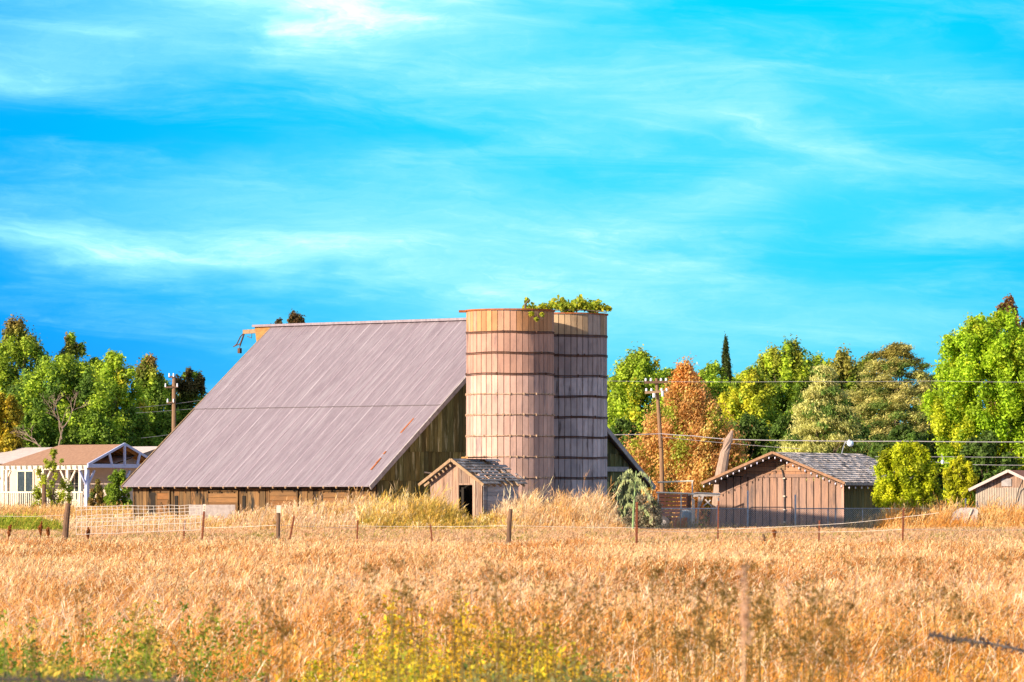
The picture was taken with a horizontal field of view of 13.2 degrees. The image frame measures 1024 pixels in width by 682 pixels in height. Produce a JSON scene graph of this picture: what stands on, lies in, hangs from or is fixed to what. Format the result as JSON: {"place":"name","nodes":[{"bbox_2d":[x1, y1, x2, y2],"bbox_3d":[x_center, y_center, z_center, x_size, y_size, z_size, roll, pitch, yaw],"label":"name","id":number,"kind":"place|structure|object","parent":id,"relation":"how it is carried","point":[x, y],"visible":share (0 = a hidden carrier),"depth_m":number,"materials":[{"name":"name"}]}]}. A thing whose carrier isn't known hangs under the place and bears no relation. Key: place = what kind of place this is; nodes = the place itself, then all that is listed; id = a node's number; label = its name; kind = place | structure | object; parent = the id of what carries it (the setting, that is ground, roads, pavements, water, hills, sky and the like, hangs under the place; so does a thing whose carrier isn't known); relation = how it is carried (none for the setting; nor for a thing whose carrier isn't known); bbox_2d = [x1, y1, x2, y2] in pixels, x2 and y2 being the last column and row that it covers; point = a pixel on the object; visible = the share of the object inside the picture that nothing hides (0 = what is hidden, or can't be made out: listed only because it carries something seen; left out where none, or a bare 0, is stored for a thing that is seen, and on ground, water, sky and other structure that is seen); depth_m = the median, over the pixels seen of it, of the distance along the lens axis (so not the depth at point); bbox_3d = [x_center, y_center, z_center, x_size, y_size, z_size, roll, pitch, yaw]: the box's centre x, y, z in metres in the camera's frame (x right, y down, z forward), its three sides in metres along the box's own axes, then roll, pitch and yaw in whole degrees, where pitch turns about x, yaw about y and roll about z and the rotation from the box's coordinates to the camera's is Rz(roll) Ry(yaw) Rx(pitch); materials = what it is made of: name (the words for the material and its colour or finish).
{"place":"outdoors","nodes":[
{"label":"outdoors","id":0,"kind":"place"},
{"bbox_2d":[0,508,62,530],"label":"tall grass","id":1,"kind":"structure","parent":0,"point":[28,523],"depth_m":146.07,"materials":[{"name":"green plant"}]},
{"bbox_2d":[0,499,132,522],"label":"tall grass","id":2,"kind":"structure","parent":0,"point":[59,511],"depth_m":192.75,"materials":[{"name":"beige plant"}]},
{"bbox_2d":[0,670,267,681],"bbox_3d":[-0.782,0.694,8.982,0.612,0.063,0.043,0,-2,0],"label":"road","id":3,"kind":"structure","parent":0,"point":[58,679],"depth_m":8.98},
{"bbox_2d":[121,318,655,525],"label":"barn","id":4,"kind":"structure","parent":0,"point":[279,414],"depth_m":164.55,"materials":[{"name":"metal"}]},
{"bbox_2d":[0,532,1023,681],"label":"field grass","id":5,"kind":"structure","parent":0,"point":[121,560],"depth_m":54.21,"materials":[{"name":"beige plant"}]},
{"bbox_2d":[0,0,1023,422],"label":"sky","id":6,"kind":"structure","parent":0,"point":[178,178],"materials":[{"name":"blue"}]},
{"bbox_2d":[0,525,1023,545],"bbox_3d":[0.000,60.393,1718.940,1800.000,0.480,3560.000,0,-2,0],"label":"ground","id":7,"kind":"structure","parent":0,"point":[543,538],"depth_m":137.76,"materials":[{"name":"beige plant"}]},
{"bbox_2d":[0,392,26,464],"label":"tree","id":8,"kind":"object","parent":7,"relation":"on","point":[14,414],"visible":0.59,"depth_m":243.56,"materials":[{"name":"yellow plant"}]},
{"bbox_2d":[0,314,52,405],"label":"tall tree","id":9,"kind":"object","parent":7,"relation":"on","point":[21,349],"visible":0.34,"depth_m":265.65,"materials":[{"name":"green plant"}]},
{"bbox_2d":[13,408,68,447],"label":"shrub","id":10,"kind":"object","parent":7,"relation":"on","point":[36,421],"visible":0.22,"depth_m":248.53,"materials":[{"name":"green plant"}]},
{"bbox_2d":[42,484,45,508],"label":"wooden post","id":11,"kind":"object","parent":7,"relation":"on","point":[43,493],"visible":0.6,"depth_m":204.80,"materials":[{"name":"brown wood"}]},
{"bbox_2d":[13,392,88,446],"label":"dead tree","id":12,"kind":"object","parent":7,"relation":"on","point":[55,416],"visible":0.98,"depth_m":242.94,"materials":[{"name":"brown wood"}]},
{"bbox_2d":[31,446,73,509],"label":"young tree","id":13,"kind":"object","parent":7,"relation":"on","point":[65,484],"visible":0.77,"depth_m":213.82,"materials":[{"name":"green plant"}]},
{"bbox_2d":[62,503,70,541],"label":"fence post","id":14,"kind":"object","parent":7,"relation":"on","point":[65,531],"visible":0.71,"depth_m":123.83,"materials":[{"name":"brown wood"}]},
{"bbox_2d":[4,352,136,447],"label":"leafy tree","id":15,"kind":"object","parent":7,"relation":"on","point":[67,375],"visible":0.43,"depth_m":250.83,"materials":[{"name":"green plant"}]},
{"bbox_2d":[54,330,94,405],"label":"tall tree","id":16,"kind":"object","parent":7,"relation":"on","point":[72,346],"visible":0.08,"depth_m":268.02,"materials":[{"name":"green plant"}]},
{"bbox_2d":[0,443,157,512],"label":"farmhouse","id":17,"kind":"object","parent":7,"relation":"on","point":[83,468],"visible":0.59,"depth_m":235.20,"materials":[{"name":"white"}]},
{"bbox_2d":[17,470,33,508],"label":"window","id":18,"kind":"structure","parent":17,"relation":"in","point":[25,478],"depth_m":238.55,"materials":[{"name":"white paint"}]},
{"bbox_2d":[70,471,77,500],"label":"window","id":19,"kind":"structure","parent":17,"relation":"in","point":[74,482],"depth_m":236.11,"materials":[{"name":"white paint"}]},
{"bbox_2d":[50,406,126,445],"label":"shrub","id":20,"kind":"object","parent":7,"relation":"on","point":[94,429],"visible":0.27,"depth_m":249.30,"materials":[{"name":"green plant"}]},
{"bbox_2d":[87,478,106,507],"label":"shrub","id":21,"kind":"object","parent":7,"relation":"on","point":[97,489],"visible":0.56,"depth_m":216.71,"materials":[{"name":"green plant"}]},
{"bbox_2d":[88,356,119,416],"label":"leafy tree","id":22,"kind":"object","parent":7,"relation":"on","point":[93,360],"visible":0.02,"depth_m":268.91,"materials":[{"name":"green plant"}]},
{"bbox_2d":[76,348,152,434],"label":"leafy tree","id":23,"kind":"object","parent":7,"relation":"on","point":[117,373],"visible":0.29,"depth_m":255.73,"materials":[{"name":"green plant"}]},
{"bbox_2d":[103,469,132,512],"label":"shrub","id":24,"kind":"object","parent":7,"relation":"on","point":[115,492],"visible":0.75,"depth_m":195.72,"materials":[{"name":"green plant"}]},
{"bbox_2d":[122,406,162,446],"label":"shrub","id":25,"kind":"object","parent":7,"relation":"on","point":[138,421],"visible":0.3,"depth_m":252.60,"materials":[{"name":"green plant"}]},
{"bbox_2d":[0,600,296,681],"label":"green weeds","id":26,"kind":"object","parent":7,"relation":"on","point":[49,668],"visible":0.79,"depth_m":24.65,"materials":[{"name":"green plant"}]},
{"bbox_2d":[133,353,170,432],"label":"tall tree","id":27,"kind":"object","parent":7,"relation":"on","point":[152,381],"visible":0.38,"depth_m":261.61,"materials":[{"name":"green plant"}]},
{"bbox_2d":[147,407,180,440],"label":"tree","id":28,"kind":"object","parent":7,"relation":"on","point":[158,426],"visible":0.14,"depth_m":255.62,"materials":[{"name":"green plant"}]},
{"bbox_2d":[162,379,177,411],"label":"leafy tree","id":29,"kind":"object","parent":7,"relation":"on","point":[167,384],"visible":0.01,"depth_m":267.96,"materials":[{"name":"green plant"}]},
{"bbox_2d":[165,373,177,430],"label":"utility pole","id":30,"kind":"object","parent":7,"relation":"on","point":[174,386],"visible":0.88,"depth_m":239.93,"materials":[{"name":"brown wood"}]},
{"bbox_2d":[164,366,207,423],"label":"dark tree","id":31,"kind":"object","parent":7,"relation":"on","point":[188,390],"visible":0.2,"depth_m":263.71,"materials":[{"name":"green plant"}]},
{"bbox_2d":[201,504,205,538],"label":"fence post","id":32,"kind":"object","parent":7,"relation":"on","point":[203,519],"visible":0.74,"depth_m":123.89,"materials":[{"name":"metal"}]},
{"bbox_2d":[76,505,200,534],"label":"wire panel","id":33,"kind":"object","parent":32,"relation":"attached to","point":[117,525],"visible":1,"depth_m":123.90,"materials":[{"name":"grey metal"}]},
{"bbox_2d":[37,487,376,530],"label":"tall grass","id":34,"kind":"structure","parent":7,"relation":"on","point":[332,516],"depth_m":150.95,"materials":[{"name":"beige plant"}]},
{"bbox_2d":[189,505,234,522],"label":"white panel","id":35,"kind":"object","parent":7,"relation":"on","point":[214,510],"visible":0.43,"depth_m":155.39,"materials":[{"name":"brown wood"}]},
{"bbox_2d":[276,505,280,541],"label":"fence post","id":36,"kind":"object","parent":7,"relation":"on","point":[278,509],"visible":0.7,"depth_m":120.85,"materials":[{"name":"brown wood"}]},
{"bbox_2d":[286,309,304,323],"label":"ridge tree","id":37,"kind":"object","parent":7,"relation":"on","point":[294,317],"visible":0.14,"depth_m":261.86,"materials":[{"name":"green plant"}]},
{"bbox_2d":[351,481,531,529],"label":"tall weeds","id":38,"kind":"object","parent":7,"relation":"on","point":[424,511],"visible":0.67,"depth_m":148.75,"materials":[{"name":"yellow plant"}]},
{"bbox_2d":[275,581,615,681],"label":"yellow weeds","id":39,"kind":"object","parent":7,"relation":"on","point":[432,676],"visible":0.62,"depth_m":25.75,"materials":[{"name":"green plant"}]},
{"bbox_2d":[418,456,527,518],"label":"shed","id":40,"kind":"structure","parent":7,"relation":"on","point":[474,492],"depth_m":153.92,"materials":[{"name":"brown wood"}]},
{"bbox_2d":[459,308,554,507],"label":"silo","id":41,"kind":"object","parent":7,"relation":"on","point":[510,393],"visible":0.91,"depth_m":157.68,"materials":[{"name":"beige wood"}]},
{"bbox_2d":[506,509,512,543],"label":"fence post","id":42,"kind":"object","parent":7,"relation":"on","point":[509,526],"visible":0.71,"depth_m":123.84,"materials":[{"name":"brown wood"}]},
{"bbox_2d":[207,525,677,528],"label":"fence wire","id":43,"kind":"object","parent":42,"relation":"attached to","point":[441,526],"visible":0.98,"depth_m":124.40,"materials":[{"name":"grey metal"}]},
{"bbox_2d":[3,549,1017,681],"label":"seeding weeds","id":44,"kind":"object","parent":7,"relation":"on","point":[445,621],"visible":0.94,"depth_m":16.36,"materials":[{"name":"brown plant"}]},
{"bbox_2d":[443,652,632,681],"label":"olive weeds","id":45,"kind":"object","parent":7,"relation":"on","point":[609,674],"visible":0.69,"depth_m":20.14,"materials":[{"name":"green plant"}]},
{"bbox_2d":[554,312,607,506],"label":"silo","id":46,"kind":"object","parent":7,"relation":"on","point":[580,396],"visible":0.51,"depth_m":161.07,"materials":[{"name":"grey wood"}]},
{"bbox_2d":[522,294,611,321],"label":"vine","id":47,"kind":"object","parent":46,"relation":"on","point":[577,304],"visible":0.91,"depth_m":162.20,"materials":[{"name":"green plant"}]},
{"bbox_2d":[607,373,616,409],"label":"leafy tree","id":48,"kind":"object","parent":7,"relation":"on","point":[608,402],"visible":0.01,"depth_m":255.67,"materials":[{"name":"green plant"}]},
{"bbox_2d":[610,416,641,454],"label":"shrub","id":49,"kind":"object","parent":7,"relation":"on","point":[622,426],"visible":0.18,"depth_m":235.78,"materials":[{"name":"green plant"}]},
{"bbox_2d":[612,469,652,528],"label":"weeping tree","id":50,"kind":"object","parent":7,"relation":"on","point":[635,478],"visible":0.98,"depth_m":147.37,"materials":[{"name":"green plant"}]},
{"bbox_2d":[635,502,637,544],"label":"fence post","id":51,"kind":"object","parent":7,"relation":"on","point":[636,531],"visible":0.79,"depth_m":123.89,"materials":[{"name":"metal"}]},
{"bbox_2d":[607,341,671,441],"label":"leafy tree","id":52,"kind":"object","parent":7,"relation":"on","point":[629,397],"visible":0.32,"depth_m":241.36,"materials":[{"name":"green plant"}]},
{"bbox_2d":[623,491,665,529],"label":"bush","id":53,"kind":"object","parent":7,"relation":"on","point":[654,511],"visible":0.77,"depth_m":148.72,"materials":[{"name":"green plant"}]},
{"bbox_2d":[644,378,667,512],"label":"utility pole","id":54,"kind":"object","parent":7,"relation":"on","point":[660,440],"visible":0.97,"depth_m":204.89,"materials":[{"name":"brown wood"}]},
{"bbox_2d":[635,381,973,381],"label":"power line","id":55,"kind":"object","parent":54,"relation":"attached to","point":[839,381],"visible":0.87,"depth_m":202.71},
{"bbox_2d":[646,447,679,525],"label":"shrub","id":56,"kind":"object","parent":7,"relation":"on","point":[671,488],"visible":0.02,"depth_m":227.06,"materials":[{"name":"orange plant"}]},
{"bbox_2d":[663,366,676,380],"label":"leafy tree","id":57,"kind":"object","parent":7,"relation":"on","point":[669,371],"visible":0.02,"depth_m":248.80,"materials":[{"name":"green plant"}]},
{"bbox_2d":[659,494,690,527],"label":"trailer","id":58,"kind":"object","parent":7,"relation":"on","point":[687,499],"visible":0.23,"depth_m":185.78,"materials":[{"name":"brown wood"}]},
{"bbox_2d":[618,351,753,527],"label":"autumn tree","id":59,"kind":"object","parent":7,"relation":"on","point":[687,410],"visible":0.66,"depth_m":217.12,"materials":[{"name":"orange plant"}]},
{"bbox_2d":[656,480,719,527],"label":"pipe frame","id":60,"kind":"object","parent":7,"relation":"on","point":[693,502],"visible":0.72,"depth_m":179.86,"materials":[{"name":"white paint"}]},
{"bbox_2d":[682,510,695,527],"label":"barrel","id":61,"kind":"object","parent":7,"relation":"on","point":[688,512],"visible":0.27,"depth_m":183.60,"materials":[{"name":"metal"}]},
{"bbox_2d":[693,494,719,525],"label":"wood frame","id":62,"kind":"object","parent":7,"relation":"on","point":[699,496],"visible":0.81,"depth_m":181.83,"materials":[{"name":"white wood"}]},
{"bbox_2d":[697,359,732,414],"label":"leafy tree","id":63,"kind":"object","parent":7,"relation":"on","point":[709,373],"visible":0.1,"depth_m":245.47,"materials":[{"name":"green plant"}]},
{"bbox_2d":[717,501,718,539],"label":"fence post","id":64,"kind":"object","parent":7,"relation":"on","point":[718,522],"visible":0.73,"depth_m":126.89,"materials":[{"name":"metal"}]},
{"bbox_2d":[12,513,934,531],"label":"fence wire","id":65,"kind":"object","parent":64,"relation":"attached to","point":[684,531],"visible":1,"depth_m":123.90,"materials":[{"name":"grey metal"}]},
{"bbox_2d":[709,430,732,527],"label":"snag","id":66,"kind":"object","parent":7,"relation":"on","point":[722,464],"visible":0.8,"depth_m":186.76,"materials":[{"name":"brown wood"}]},
{"bbox_2d":[719,331,732,415],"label":"cypress","id":67,"kind":"object","parent":7,"relation":"on","point":[726,361],"visible":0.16,"depth_m":250.01,"materials":[{"name":"green plant"}]},
{"bbox_2d":[735,564,753,681],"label":"dry stalk","id":68,"kind":"object","parent":7,"relation":"on","point":[743,620],"visible":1,"depth_m":8.98,"materials":[{"name":"brown plant"}]},
{"bbox_2d":[717,412,773,460],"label":"shrub","id":69,"kind":"object","parent":7,"relation":"on","point":[758,431],"visible":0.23,"depth_m":229.51,"materials":[{"name":"green plant"}]},
{"bbox_2d":[716,366,786,459],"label":"leafy tree","id":70,"kind":"object","parent":7,"relation":"on","point":[749,392],"visible":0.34,"depth_m":237.36,"materials":[{"name":"green plant"}]},
{"bbox_2d":[666,560,858,681],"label":"seeding weeds","id":71,"kind":"object","parent":7,"relation":"on","point":[811,599],"visible":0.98,"depth_m":12.74,"materials":[{"name":"brown plant"}]},
{"bbox_2d":[750,353,790,412],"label":"leafy tree","id":72,"kind":"object","parent":7,"relation":"on","point":[761,370],"visible":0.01,"depth_m":251.89,"materials":[{"name":"green plant"}]},
{"bbox_2d":[661,506,889,529],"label":"grass tufts","id":73,"kind":"object","parent":7,"relation":"on","point":[865,524],"visible":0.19,"depth_m":171.00,"materials":[{"name":"beige plant"}]},
{"bbox_2d":[752,333,820,437],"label":"tall tree","id":74,"kind":"object","parent":7,"relation":"on","point":[775,362],"visible":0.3,"depth_m":246.53,"materials":[{"name":"green plant"}]},
{"bbox_2d":[768,410,804,451],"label":"shrub","id":75,"kind":"object","parent":7,"relation":"on","point":[779,427],"visible":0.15,"depth_m":235.70,"materials":[{"name":"green plant"}]},
{"bbox_2d":[701,451,911,528],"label":"wooden shed","id":76,"kind":"structure","parent":7,"relation":"on","point":[761,481],"depth_m":180.78,"materials":[{"name":"brown wood"}]},
{"bbox_2d":[781,469,785,527],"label":"hanging cable","id":77,"kind":"object","parent":76,"relation":"attached to","point":[784,509],"visible":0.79,"depth_m":180.47,"materials":[{"name":"white paint"}]},
{"bbox_2d":[701,456,874,488],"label":"string lights","id":78,"kind":"object","parent":76,"relation":"hanging from","point":[793,466],"visible":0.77,"depth_m":179.85},
{"bbox_2d":[841,439,853,453],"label":"yard lamp","id":79,"kind":"object","parent":76,"relation":"on","point":[850,443],"visible":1,"depth_m":186.04,"materials":[{"name":"metal"}]},
{"bbox_2d":[661,490,977,527],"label":"chain link fence","id":80,"kind":"object","parent":7,"relation":"on","point":[772,520],"visible":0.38,"depth_m":173.87,"materials":[{"name":"metal"}]},
{"bbox_2d":[774,364,872,480],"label":"conifer","id":81,"kind":"object","parent":7,"relation":"on","point":[824,407],"visible":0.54,"depth_m":213.45,"materials":[{"name":"green plant"}]},
{"bbox_2d":[810,352,839,386],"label":"leafy tree","id":82,"kind":"object","parent":7,"relation":"on","point":[817,359],"visible":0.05,"depth_m":258.85,"materials":[{"name":"green plant"}]},
{"bbox_2d":[808,343,877,439],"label":"tall tree","id":83,"kind":"object","parent":7,"relation":"on","point":[842,362],"visible":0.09,"depth_m":245.58,"materials":[{"name":"green plant"}]},
{"bbox_2d":[820,414,884,455],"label":"shrub","id":84,"kind":"object","parent":7,"relation":"on","point":[865,431],"visible":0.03,"depth_m":227.53,"materials":[{"name":"green plant"}]},
{"bbox_2d":[851,352,899,424],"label":"leafy tree","id":85,"kind":"object","parent":7,"relation":"on","point":[861,363],"visible":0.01,"depth_m":249.80,"materials":[{"name":"green plant"}]},
{"bbox_2d":[843,340,946,502],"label":"leafy tree","id":86,"kind":"object","parent":7,"relation":"on","point":[893,400],"visible":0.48,"depth_m":231.13,"materials":[{"name":"green plant"}]},
{"bbox_2d":[868,422,931,459],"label":"shrub","id":87,"kind":"object","parent":7,"relation":"on","point":[902,432],"visible":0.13,"depth_m":221.73,"materials":[{"name":"green plant"}]},
{"bbox_2d":[902,508,904,541],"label":"fence post","id":88,"kind":"object","parent":7,"relation":"on","point":[903,514],"visible":0.72,"depth_m":120.89,"materials":[{"name":"metal"}]},
{"bbox_2d":[870,440,944,513],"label":"bush","id":89,"kind":"object","parent":7,"relation":"on","point":[906,462],"visible":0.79,"depth_m":175.83,"materials":[{"name":"green plant"}]},
{"bbox_2d":[912,382,937,426],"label":"leafy tree","id":90,"kind":"object","parent":7,"relation":"on","point":[918,407],"depth_m":257.66,"materials":[{"name":"green plant"}]},
{"bbox_2d":[917,428,969,507],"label":"shrub","id":91,"kind":"object","parent":7,"relation":"on","point":[930,436],"visible":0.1,"depth_m":217.59,"materials":[{"name":"green plant"}]},
{"bbox_2d":[873,492,1023,529],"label":"tall grass","id":92,"kind":"structure","parent":7,"relation":"on","point":[991,515],"depth_m":167.05,"materials":[{"name":"beige plant"}]},
{"bbox_2d":[940,455,979,507],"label":"young tree","id":93,"kind":"object","parent":7,"relation":"on","point":[961,475],"visible":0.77,"depth_m":180.70,"materials":[{"name":"green plant"}]},
{"bbox_2d":[950,508,977,527],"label":"metal box","id":94,"kind":"object","parent":7,"relation":"on","point":[971,511],"visible":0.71,"depth_m":166.86,"materials":[{"name":"white paint"}]},
{"bbox_2d":[921,304,1023,472],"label":"tree","id":95,"kind":"object","parent":7,"relation":"on","point":[980,350],"visible":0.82,"depth_m":202.78,"materials":[{"name":"green plant"}]},
{"bbox_2d":[943,429,1023,507],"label":"shrub","id":96,"kind":"object","parent":7,"relation":"on","point":[981,452],"visible":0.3,"depth_m":199.40,"materials":[{"name":"green plant"}]},
{"bbox_2d":[968,470,1023,513],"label":"corrugated shed","id":97,"kind":"structure","parent":7,"relation":"on","point":[1010,483],"depth_m":175.50,"materials":[{"name":"beige metal"}]},
{"bbox_2d":[989,293,1023,430],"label":"eucalyptus","id":98,"kind":"object","parent":7,"relation":"on","point":[1009,301],"visible":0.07,"depth_m":252.15,"materials":[{"name":"green plant"}]},
{"bbox_2d":[487,475,628,530],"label":"tall grass","id":99,"kind":"structure","parent":0,"point":[593,513],"depth_m":150.30,"materials":[{"name":"beige plant"}]},
{"bbox_2d":[614,433,1023,441],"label":"power line","id":100,"kind":"object","parent":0,"point":[804,440],"visible":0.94,"depth_m":195.94,"materials":[{"name":"black metal"}]},
{"bbox_2d":[927,630,1023,654],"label":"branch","id":101,"kind":"object","parent":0,"point":[952,639],"visible":0.94,"depth_m":16.89,"materials":[{"name":"grey wood"}]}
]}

